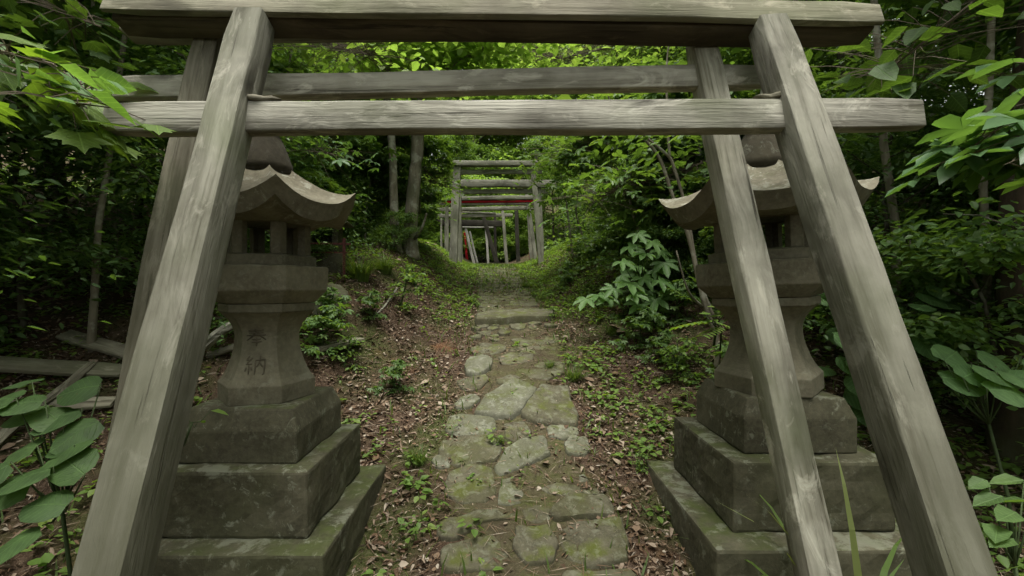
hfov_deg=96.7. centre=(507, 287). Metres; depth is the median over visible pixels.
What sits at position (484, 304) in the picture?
path stone
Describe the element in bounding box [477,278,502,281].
path stone
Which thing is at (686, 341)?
herb
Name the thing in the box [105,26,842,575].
torii gate
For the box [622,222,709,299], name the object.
shrub
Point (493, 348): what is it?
path stone
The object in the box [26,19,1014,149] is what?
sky
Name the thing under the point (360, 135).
tall tree
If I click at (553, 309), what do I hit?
herb
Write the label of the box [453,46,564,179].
tall tree
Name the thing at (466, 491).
path stone
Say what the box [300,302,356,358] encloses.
herb
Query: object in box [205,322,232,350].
broken log
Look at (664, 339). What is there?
herb
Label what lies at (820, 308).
shrub
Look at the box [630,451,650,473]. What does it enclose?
herb
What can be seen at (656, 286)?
herb
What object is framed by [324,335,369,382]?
herb
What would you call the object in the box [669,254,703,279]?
herb
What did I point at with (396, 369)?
herb
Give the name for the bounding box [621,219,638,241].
herb
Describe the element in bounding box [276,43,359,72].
young tree
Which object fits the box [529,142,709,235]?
leafy branch
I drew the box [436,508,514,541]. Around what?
path stone
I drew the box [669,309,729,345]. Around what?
fern sprig
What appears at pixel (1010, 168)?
leafy branch
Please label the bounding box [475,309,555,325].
step slab
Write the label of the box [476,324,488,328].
path stone
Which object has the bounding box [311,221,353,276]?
tree stump
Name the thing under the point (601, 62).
tall tree
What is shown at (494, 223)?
torii gate
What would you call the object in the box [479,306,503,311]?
path stone
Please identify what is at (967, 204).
shrub
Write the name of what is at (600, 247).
herb
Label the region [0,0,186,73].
leafy branch
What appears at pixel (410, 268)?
herb
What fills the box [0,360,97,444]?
fallen branch
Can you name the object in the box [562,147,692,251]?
shrub
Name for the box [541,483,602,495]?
path stone
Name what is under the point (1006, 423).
old tree
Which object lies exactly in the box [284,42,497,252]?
pale tree
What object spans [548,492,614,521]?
path stone
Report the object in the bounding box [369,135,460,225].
sapling
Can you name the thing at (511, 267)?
grass
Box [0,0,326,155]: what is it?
slender tree
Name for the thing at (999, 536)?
broad leaf plant
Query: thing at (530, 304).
path stone
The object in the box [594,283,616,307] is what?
herb
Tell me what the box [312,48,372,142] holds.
leafy tree
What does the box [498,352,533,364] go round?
path stone
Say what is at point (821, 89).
sapling
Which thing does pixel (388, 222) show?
shrub
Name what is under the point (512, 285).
path stone
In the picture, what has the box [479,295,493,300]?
path stone
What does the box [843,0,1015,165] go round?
slender tree
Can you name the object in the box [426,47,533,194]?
tall tree
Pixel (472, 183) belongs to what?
torii gate
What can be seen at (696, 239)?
shrub
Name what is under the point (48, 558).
ground cover
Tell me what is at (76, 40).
slender tree
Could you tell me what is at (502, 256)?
bushy tree
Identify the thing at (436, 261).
herb
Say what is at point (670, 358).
herb
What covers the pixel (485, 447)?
path stone
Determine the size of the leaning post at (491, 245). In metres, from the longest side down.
1.974 x 0.171 x 0.169 m
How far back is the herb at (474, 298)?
6.29 m
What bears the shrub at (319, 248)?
on the ground at (408, 508)
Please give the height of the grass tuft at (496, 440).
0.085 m
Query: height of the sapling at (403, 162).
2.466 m
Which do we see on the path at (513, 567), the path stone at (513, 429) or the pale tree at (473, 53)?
the path stone at (513, 429)
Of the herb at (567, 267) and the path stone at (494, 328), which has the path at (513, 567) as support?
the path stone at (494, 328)
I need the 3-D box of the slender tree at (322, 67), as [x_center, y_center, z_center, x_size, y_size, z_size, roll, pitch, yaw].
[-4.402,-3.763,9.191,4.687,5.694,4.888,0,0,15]
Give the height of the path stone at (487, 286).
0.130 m
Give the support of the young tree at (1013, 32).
on the ground at (408, 508)
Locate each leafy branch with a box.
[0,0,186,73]
[0,14,176,162]
[0,26,141,138]
[187,42,457,100]
[284,135,379,196]
[383,141,469,203]
[474,43,720,97]
[511,62,753,199]
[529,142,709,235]
[804,0,1023,111]
[884,58,1023,197]
[951,137,1023,194]
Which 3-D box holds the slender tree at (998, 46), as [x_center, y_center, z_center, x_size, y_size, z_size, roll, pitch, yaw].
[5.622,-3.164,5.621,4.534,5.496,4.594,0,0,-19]
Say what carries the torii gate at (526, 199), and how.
on the ground at (408, 508)
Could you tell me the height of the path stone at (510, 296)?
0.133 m
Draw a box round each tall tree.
[284,42,406,155]
[337,45,453,216]
[404,98,500,168]
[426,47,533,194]
[427,96,494,169]
[434,49,553,179]
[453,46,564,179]
[463,43,594,228]
[483,96,542,194]
[487,43,571,205]
[496,43,632,235]
[571,10,936,99]
[576,45,614,189]
[594,7,901,90]
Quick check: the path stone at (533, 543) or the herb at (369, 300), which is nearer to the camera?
the path stone at (533, 543)
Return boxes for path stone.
[431,454,449,469]
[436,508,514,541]
[438,434,501,467]
[440,535,507,573]
[443,463,495,503]
[445,413,496,436]
[454,394,480,409]
[456,374,488,390]
[469,343,505,354]
[470,334,481,340]
[471,326,480,330]
[474,378,536,419]
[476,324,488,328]
[476,331,493,335]
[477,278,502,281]
[478,284,499,287]
[478,300,500,307]
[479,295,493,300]
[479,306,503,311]
[487,326,498,330]
[489,334,498,337]
[494,269,513,272]
[494,295,519,299]
[494,435,550,475]
[496,375,530,384]
[497,329,510,335]
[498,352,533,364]
[498,477,523,505]
[504,300,519,305]
[504,421,530,441]
[506,284,521,287]
[508,346,555,353]
[509,291,529,295]
[509,323,525,330]
[511,336,558,345]
[512,524,558,566]
[519,301,537,306]
[519,362,564,380]
[521,296,534,300]
[521,384,578,427]
[522,505,549,523]
[528,321,541,325]
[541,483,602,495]
[544,323,559,328]
[546,425,578,440]
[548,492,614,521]
[559,516,629,569]
[562,568,636,575]
[564,435,590,456]
[579,475,587,481]
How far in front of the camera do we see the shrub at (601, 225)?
7.52 m
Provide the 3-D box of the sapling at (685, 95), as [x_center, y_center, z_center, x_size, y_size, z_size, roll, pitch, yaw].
[2.160,-1.295,5.066,2.574,2.818,2.258,0,0,6]
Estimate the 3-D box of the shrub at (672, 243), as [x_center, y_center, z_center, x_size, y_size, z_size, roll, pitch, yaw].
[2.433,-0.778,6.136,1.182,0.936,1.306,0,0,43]
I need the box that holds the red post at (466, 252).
[464,233,467,259]
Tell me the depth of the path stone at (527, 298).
6.68 m
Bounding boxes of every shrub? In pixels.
[0,4,162,344]
[0,27,358,404]
[0,95,100,265]
[0,100,130,269]
[41,36,189,239]
[130,137,380,256]
[247,229,269,252]
[265,138,385,246]
[268,47,371,247]
[311,227,347,265]
[326,135,400,237]
[345,165,405,237]
[356,188,403,237]
[366,209,421,250]
[374,155,432,239]
[381,185,444,237]
[384,213,430,251]
[417,221,431,246]
[541,159,614,241]
[554,164,641,233]
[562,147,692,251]
[565,157,631,240]
[572,230,682,313]
[574,149,712,275]
[576,217,627,257]
[578,156,649,242]
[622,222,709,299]
[651,227,705,254]
[657,228,713,279]
[666,142,763,251]
[681,171,956,333]
[682,231,713,298]
[703,37,1023,354]
[806,219,1023,459]
[818,284,964,426]
[849,87,1008,347]
[870,148,998,299]
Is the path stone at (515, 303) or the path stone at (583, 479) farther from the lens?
the path stone at (515, 303)
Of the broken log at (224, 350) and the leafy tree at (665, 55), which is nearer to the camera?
the broken log at (224, 350)
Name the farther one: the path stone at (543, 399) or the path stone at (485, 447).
the path stone at (543, 399)
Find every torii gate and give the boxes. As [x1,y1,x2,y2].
[71,0,997,575]
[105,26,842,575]
[437,210,519,261]
[437,211,512,263]
[438,206,533,260]
[439,194,536,259]
[441,160,543,263]
[458,179,557,262]
[462,226,492,263]
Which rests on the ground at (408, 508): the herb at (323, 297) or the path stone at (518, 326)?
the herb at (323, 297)
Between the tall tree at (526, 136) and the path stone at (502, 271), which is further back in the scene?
the tall tree at (526, 136)
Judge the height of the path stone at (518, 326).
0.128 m
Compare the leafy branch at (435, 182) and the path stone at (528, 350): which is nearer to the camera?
the path stone at (528, 350)
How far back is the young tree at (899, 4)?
3.75 m
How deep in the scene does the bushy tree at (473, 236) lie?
21.73 m
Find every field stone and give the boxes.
[312,291,334,314]
[327,282,348,309]
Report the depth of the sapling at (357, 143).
6.62 m
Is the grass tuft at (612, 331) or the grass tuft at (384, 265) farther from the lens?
the grass tuft at (384, 265)
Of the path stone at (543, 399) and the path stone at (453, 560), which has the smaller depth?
the path stone at (453, 560)
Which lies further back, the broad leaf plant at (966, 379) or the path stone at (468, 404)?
the path stone at (468, 404)
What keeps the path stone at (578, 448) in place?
on the path at (513, 567)
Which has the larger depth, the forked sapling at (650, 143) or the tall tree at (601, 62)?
the tall tree at (601, 62)
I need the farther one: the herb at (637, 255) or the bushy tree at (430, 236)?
the bushy tree at (430, 236)
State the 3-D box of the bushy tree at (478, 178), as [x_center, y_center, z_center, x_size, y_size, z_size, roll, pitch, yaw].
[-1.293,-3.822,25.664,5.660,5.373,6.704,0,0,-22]
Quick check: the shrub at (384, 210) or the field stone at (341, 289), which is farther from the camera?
the shrub at (384, 210)
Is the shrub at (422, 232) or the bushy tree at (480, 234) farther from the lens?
the bushy tree at (480, 234)
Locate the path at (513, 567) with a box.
[454,261,590,575]
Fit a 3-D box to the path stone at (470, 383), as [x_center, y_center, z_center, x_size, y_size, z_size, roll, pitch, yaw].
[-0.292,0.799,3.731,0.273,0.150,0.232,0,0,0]
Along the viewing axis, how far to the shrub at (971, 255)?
2.53 m
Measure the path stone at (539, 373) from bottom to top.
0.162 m
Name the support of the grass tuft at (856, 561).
on the ground at (408, 508)
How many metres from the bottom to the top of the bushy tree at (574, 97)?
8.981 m
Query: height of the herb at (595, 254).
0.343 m
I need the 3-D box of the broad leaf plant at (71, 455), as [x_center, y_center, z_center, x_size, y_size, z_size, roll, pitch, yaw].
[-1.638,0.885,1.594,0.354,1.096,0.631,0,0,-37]
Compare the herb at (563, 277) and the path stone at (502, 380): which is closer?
the path stone at (502, 380)
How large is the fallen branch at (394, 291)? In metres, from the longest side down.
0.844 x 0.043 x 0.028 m
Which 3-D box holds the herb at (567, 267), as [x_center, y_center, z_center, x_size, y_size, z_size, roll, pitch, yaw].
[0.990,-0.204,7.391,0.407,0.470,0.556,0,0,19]
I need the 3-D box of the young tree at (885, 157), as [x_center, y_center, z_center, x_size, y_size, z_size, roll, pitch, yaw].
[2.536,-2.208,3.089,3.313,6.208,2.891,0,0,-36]
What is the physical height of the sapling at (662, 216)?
2.814 m
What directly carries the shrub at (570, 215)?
on the ground at (408, 508)
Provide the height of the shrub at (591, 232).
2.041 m
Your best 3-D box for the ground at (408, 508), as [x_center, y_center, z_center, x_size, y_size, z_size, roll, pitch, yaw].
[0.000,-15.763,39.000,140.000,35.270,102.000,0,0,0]
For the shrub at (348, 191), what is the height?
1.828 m
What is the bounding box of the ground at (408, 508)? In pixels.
[0,132,1023,575]
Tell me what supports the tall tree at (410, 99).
on the ground at (408, 508)
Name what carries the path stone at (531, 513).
on the path at (513, 567)
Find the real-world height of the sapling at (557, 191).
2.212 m
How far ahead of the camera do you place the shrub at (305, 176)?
5.12 m
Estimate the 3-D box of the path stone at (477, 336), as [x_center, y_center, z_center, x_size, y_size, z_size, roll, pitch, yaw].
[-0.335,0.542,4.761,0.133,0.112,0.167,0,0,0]
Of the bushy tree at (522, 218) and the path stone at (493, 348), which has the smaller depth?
the path stone at (493, 348)
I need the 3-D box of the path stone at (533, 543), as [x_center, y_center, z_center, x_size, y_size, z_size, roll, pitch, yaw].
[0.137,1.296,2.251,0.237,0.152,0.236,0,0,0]
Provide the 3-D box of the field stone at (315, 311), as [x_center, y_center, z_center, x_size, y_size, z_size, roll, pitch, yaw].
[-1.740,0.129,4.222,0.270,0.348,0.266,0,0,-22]
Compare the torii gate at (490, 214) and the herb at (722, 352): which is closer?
the herb at (722, 352)
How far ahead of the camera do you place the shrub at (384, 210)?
8.43 m
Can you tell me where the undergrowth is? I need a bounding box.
[0,163,965,293]
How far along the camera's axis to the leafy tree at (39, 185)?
7.82 m
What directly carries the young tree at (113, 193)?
on the ground at (408, 508)
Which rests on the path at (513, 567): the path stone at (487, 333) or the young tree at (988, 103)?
the path stone at (487, 333)
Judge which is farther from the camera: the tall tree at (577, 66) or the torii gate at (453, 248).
the tall tree at (577, 66)
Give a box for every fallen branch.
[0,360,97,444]
[373,287,397,315]
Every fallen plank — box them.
[0,356,121,376]
[11,396,115,410]
[55,329,124,359]
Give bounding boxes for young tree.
[85,34,127,352]
[91,0,121,286]
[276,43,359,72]
[784,0,901,347]
[801,0,948,318]
[802,0,995,423]
[870,0,900,305]
[901,0,1016,64]
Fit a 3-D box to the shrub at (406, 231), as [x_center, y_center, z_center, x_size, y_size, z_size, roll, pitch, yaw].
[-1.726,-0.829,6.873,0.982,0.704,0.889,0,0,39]
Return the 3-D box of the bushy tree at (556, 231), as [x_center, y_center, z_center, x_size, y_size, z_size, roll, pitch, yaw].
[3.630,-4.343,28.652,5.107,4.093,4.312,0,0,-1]
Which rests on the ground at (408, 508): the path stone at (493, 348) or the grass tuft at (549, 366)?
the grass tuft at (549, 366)
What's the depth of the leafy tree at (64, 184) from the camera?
6.44 m
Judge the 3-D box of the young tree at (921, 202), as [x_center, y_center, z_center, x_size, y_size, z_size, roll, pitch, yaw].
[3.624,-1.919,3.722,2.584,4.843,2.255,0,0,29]
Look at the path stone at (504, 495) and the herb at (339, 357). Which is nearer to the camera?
the path stone at (504, 495)
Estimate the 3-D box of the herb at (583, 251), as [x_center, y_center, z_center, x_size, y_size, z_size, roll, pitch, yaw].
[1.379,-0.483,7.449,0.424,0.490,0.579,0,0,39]
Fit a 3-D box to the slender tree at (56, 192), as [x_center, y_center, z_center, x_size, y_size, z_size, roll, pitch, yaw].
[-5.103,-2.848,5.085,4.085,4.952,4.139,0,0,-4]
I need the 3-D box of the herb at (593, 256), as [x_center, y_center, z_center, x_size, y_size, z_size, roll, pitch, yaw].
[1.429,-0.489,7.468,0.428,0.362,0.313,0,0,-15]
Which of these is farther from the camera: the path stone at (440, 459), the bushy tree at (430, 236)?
the bushy tree at (430, 236)
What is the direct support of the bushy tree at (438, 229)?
on the ground at (408, 508)
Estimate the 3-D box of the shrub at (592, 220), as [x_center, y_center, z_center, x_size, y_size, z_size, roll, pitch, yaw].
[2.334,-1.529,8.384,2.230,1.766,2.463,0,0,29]
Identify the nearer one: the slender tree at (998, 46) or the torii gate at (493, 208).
the slender tree at (998, 46)
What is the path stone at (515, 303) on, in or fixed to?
on the path at (513, 567)
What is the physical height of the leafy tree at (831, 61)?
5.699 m
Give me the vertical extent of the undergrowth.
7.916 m
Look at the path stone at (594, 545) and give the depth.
2.24 m
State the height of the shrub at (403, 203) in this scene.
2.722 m
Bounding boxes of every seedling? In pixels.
[183,409,227,445]
[699,306,723,350]
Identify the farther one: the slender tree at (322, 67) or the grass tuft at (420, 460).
the slender tree at (322, 67)
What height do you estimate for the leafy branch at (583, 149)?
1.682 m
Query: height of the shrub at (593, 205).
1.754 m
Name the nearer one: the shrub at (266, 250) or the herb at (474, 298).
the shrub at (266, 250)
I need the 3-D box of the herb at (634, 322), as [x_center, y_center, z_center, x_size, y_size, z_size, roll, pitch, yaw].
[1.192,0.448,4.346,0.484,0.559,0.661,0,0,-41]
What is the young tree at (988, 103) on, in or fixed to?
on the ground at (408, 508)
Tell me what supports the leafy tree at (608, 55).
on the ground at (408, 508)
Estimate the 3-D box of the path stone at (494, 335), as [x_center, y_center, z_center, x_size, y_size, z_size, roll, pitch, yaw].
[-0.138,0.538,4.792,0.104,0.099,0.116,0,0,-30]
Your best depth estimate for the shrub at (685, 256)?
5.27 m
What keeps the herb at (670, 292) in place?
on the ground at (408, 508)
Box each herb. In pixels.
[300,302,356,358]
[314,287,351,328]
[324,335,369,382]
[356,289,388,320]
[367,359,414,395]
[384,271,426,310]
[397,263,433,296]
[426,255,446,272]
[470,294,481,305]
[544,269,578,292]
[548,306,563,320]
[558,241,587,268]
[558,261,580,281]
[574,245,604,269]
[579,276,594,292]
[581,247,604,266]
[582,282,595,297]
[585,249,600,262]
[593,240,608,259]
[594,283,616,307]
[601,226,630,255]
[602,290,639,324]
[607,306,661,350]
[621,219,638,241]
[621,270,666,307]
[625,325,639,340]
[626,241,657,275]
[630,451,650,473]
[635,329,681,363]
[638,305,668,326]
[639,276,705,327]
[647,344,700,382]
[655,336,710,382]
[655,344,688,369]
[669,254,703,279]
[678,341,728,387]
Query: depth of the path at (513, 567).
2.75 m
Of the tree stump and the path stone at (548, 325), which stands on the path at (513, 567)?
the path stone at (548, 325)
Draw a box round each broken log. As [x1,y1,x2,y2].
[204,344,233,357]
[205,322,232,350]
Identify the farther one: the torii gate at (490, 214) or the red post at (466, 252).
the red post at (466, 252)
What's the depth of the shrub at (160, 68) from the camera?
3.09 m
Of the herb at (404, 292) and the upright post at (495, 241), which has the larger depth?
the upright post at (495, 241)
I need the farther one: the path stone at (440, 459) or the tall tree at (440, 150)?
the tall tree at (440, 150)
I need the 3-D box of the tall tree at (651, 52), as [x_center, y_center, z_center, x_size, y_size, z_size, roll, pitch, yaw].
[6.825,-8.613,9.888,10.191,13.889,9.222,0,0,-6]
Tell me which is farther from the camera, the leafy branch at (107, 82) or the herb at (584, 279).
the herb at (584, 279)
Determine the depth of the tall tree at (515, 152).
35.00 m
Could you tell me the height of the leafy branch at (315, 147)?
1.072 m
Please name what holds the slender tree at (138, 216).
on the ground at (408, 508)
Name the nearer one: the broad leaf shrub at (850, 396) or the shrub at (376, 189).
the broad leaf shrub at (850, 396)
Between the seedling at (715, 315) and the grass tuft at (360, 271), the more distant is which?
the grass tuft at (360, 271)
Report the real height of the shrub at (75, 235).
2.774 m
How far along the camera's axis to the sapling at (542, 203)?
7.99 m
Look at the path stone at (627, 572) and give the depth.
2.10 m
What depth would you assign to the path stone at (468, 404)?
3.43 m
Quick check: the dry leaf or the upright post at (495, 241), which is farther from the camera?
the upright post at (495, 241)
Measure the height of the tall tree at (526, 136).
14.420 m
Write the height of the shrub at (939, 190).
1.903 m
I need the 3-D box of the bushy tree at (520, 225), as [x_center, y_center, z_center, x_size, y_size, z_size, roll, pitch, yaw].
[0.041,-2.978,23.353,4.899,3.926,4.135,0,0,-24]
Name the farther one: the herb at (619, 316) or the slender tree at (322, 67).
the slender tree at (322, 67)
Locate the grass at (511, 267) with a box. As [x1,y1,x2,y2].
[1,235,1014,575]
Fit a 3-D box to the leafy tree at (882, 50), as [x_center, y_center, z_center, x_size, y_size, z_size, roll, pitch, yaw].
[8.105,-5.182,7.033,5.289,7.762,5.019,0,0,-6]
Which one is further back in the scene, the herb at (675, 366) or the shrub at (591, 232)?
the shrub at (591, 232)
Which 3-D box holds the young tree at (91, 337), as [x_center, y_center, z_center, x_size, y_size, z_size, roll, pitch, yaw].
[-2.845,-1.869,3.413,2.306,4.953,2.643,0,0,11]
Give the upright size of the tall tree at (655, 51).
13.909 m
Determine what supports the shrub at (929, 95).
on the ground at (408, 508)
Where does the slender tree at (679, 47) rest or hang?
on the ground at (408, 508)
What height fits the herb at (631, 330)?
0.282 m
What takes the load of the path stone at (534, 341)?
on the path at (513, 567)
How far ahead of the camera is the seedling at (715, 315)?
3.22 m
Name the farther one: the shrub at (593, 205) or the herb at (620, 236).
the shrub at (593, 205)
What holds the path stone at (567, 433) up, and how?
on the path at (513, 567)
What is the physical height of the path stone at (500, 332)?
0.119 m
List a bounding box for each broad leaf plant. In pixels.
[0,376,104,575]
[931,344,1023,572]
[968,473,1023,575]
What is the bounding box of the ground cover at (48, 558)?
[0,216,1023,575]
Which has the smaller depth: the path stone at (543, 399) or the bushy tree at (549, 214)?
the path stone at (543, 399)
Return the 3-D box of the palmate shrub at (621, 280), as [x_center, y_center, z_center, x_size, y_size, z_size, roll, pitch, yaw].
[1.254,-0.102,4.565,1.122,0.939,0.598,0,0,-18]
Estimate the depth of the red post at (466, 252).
20.95 m
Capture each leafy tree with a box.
[30,141,45,190]
[47,26,107,204]
[285,44,408,135]
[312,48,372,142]
[576,46,661,159]
[608,46,685,158]
[662,0,1016,160]
[686,0,890,135]
[720,0,875,98]
[812,5,1008,95]
[812,15,969,96]
[869,14,926,135]
[914,26,1015,73]
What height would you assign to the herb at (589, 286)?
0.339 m
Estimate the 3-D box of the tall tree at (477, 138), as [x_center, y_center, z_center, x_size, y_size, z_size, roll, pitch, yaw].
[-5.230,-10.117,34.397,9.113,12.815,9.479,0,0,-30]
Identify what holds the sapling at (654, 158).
on the ground at (408, 508)
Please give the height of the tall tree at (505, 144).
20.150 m
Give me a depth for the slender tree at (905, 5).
5.04 m
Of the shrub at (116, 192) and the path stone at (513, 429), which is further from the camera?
the shrub at (116, 192)
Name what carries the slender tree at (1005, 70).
on the ground at (408, 508)
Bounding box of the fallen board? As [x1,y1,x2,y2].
[312,337,364,351]
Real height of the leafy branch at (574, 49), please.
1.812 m
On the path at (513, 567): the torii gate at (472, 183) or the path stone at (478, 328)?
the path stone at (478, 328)
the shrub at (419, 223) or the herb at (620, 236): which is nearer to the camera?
the herb at (620, 236)
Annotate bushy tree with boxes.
[377,168,471,244]
[379,147,449,240]
[420,185,464,246]
[423,135,504,227]
[440,144,500,219]
[441,175,528,259]
[450,218,482,253]
[462,210,509,261]
[473,194,550,257]
[477,230,520,258]
[478,219,528,262]
[499,210,545,255]
[506,135,582,245]
[515,156,568,228]
[518,61,610,232]
[533,192,593,239]
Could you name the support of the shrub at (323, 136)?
on the ground at (408, 508)
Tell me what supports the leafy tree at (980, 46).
on the ground at (408, 508)
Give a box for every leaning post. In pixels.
[469,231,477,262]
[482,217,498,263]
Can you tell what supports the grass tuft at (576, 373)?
on the ground at (408, 508)
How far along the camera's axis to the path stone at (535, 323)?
5.15 m
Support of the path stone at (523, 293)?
on the path at (513, 567)
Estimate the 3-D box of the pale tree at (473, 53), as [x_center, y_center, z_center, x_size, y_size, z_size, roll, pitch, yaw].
[-0.233,-3.207,7.048,4.760,5.562,3.662,0,0,0]
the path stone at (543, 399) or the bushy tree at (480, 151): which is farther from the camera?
the bushy tree at (480, 151)
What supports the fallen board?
on the ground at (408, 508)
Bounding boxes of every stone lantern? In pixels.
[153,136,385,575]
[645,134,911,575]
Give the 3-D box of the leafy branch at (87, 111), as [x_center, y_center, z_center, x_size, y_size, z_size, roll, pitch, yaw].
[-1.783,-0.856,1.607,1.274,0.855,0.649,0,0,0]
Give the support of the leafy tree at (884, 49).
on the ground at (408, 508)
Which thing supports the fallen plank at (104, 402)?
on the ground at (408, 508)
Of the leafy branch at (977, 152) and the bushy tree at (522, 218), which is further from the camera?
the bushy tree at (522, 218)
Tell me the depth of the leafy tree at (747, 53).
7.42 m
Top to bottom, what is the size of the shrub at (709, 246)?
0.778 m
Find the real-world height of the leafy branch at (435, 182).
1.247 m
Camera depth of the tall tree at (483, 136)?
29.00 m
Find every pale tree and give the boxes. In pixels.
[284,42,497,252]
[364,42,635,259]
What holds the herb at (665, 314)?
on the ground at (408, 508)
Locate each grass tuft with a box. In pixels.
[328,248,395,281]
[363,249,406,273]
[400,443,435,466]
[492,435,508,443]
[520,280,532,286]
[543,359,557,367]
[558,362,591,382]
[601,317,623,336]
[681,450,1023,575]
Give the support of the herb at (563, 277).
on the ground at (408, 508)
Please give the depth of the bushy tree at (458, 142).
20.90 m
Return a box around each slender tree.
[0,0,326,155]
[0,2,167,236]
[0,5,163,336]
[48,0,366,233]
[72,3,178,218]
[272,43,362,140]
[659,46,753,64]
[808,0,1013,235]
[831,0,1023,319]
[842,0,1015,213]
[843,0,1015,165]
[957,23,1015,94]
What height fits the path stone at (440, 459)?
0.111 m
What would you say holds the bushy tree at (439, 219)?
on the ground at (408, 508)
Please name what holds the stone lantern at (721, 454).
on the ground at (408, 508)
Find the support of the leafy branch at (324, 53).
attached to the young tree at (291, 56)
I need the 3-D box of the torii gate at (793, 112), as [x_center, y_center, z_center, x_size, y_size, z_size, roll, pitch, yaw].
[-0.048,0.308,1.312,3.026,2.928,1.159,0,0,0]
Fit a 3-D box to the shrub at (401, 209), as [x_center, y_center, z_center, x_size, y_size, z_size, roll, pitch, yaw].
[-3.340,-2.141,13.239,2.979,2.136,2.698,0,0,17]
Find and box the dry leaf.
[609,323,624,331]
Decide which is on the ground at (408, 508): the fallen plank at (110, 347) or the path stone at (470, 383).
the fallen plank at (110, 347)
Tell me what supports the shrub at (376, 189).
on the ground at (408, 508)
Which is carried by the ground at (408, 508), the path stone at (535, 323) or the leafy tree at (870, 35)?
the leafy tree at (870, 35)
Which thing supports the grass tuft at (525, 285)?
on the ground at (408, 508)
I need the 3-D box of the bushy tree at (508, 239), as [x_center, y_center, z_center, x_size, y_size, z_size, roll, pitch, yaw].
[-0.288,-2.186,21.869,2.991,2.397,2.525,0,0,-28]
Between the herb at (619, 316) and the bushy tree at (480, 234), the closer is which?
the herb at (619, 316)
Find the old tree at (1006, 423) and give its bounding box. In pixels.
[648,0,1023,474]
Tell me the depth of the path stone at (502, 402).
3.40 m
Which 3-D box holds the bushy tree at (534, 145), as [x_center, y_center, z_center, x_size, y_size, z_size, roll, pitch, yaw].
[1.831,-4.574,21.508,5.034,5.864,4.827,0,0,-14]
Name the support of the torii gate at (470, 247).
on the ground at (408, 508)
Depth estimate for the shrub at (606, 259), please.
5.74 m
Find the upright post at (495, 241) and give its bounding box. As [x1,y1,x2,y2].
[494,217,496,263]
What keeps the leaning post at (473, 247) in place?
on the ground at (408, 508)
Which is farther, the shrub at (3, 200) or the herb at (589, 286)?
the herb at (589, 286)
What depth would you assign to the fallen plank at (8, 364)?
2.86 m
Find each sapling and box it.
[120,48,340,199]
[291,99,398,206]
[337,135,430,241]
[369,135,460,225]
[513,136,599,257]
[529,93,700,276]
[532,137,615,248]
[556,46,732,371]
[602,55,784,230]
[624,144,702,242]
[667,64,877,235]
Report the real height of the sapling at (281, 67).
2.676 m
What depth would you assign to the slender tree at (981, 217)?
2.81 m
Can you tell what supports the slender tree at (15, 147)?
on the ground at (408, 508)
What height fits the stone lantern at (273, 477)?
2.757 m
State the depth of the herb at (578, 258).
8.04 m
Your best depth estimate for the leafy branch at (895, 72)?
2.58 m
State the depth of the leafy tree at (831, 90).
7.43 m
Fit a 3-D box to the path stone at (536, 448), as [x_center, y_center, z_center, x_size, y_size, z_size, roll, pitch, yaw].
[0.083,1.089,2.911,0.422,0.211,0.219,0,0,-27]
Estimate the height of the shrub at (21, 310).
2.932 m
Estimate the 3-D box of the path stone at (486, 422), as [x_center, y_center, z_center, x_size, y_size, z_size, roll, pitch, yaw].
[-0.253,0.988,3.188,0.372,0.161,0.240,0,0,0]
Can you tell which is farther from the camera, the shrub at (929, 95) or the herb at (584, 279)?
the herb at (584, 279)
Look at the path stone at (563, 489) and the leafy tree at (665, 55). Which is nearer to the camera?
the path stone at (563, 489)
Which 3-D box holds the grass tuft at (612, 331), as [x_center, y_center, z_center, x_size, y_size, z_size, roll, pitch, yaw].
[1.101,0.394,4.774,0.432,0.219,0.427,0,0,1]
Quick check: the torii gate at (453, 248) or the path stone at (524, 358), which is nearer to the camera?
the path stone at (524, 358)
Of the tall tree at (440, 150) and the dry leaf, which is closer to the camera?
the dry leaf
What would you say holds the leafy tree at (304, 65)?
on the ground at (408, 508)
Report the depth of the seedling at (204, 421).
1.79 m

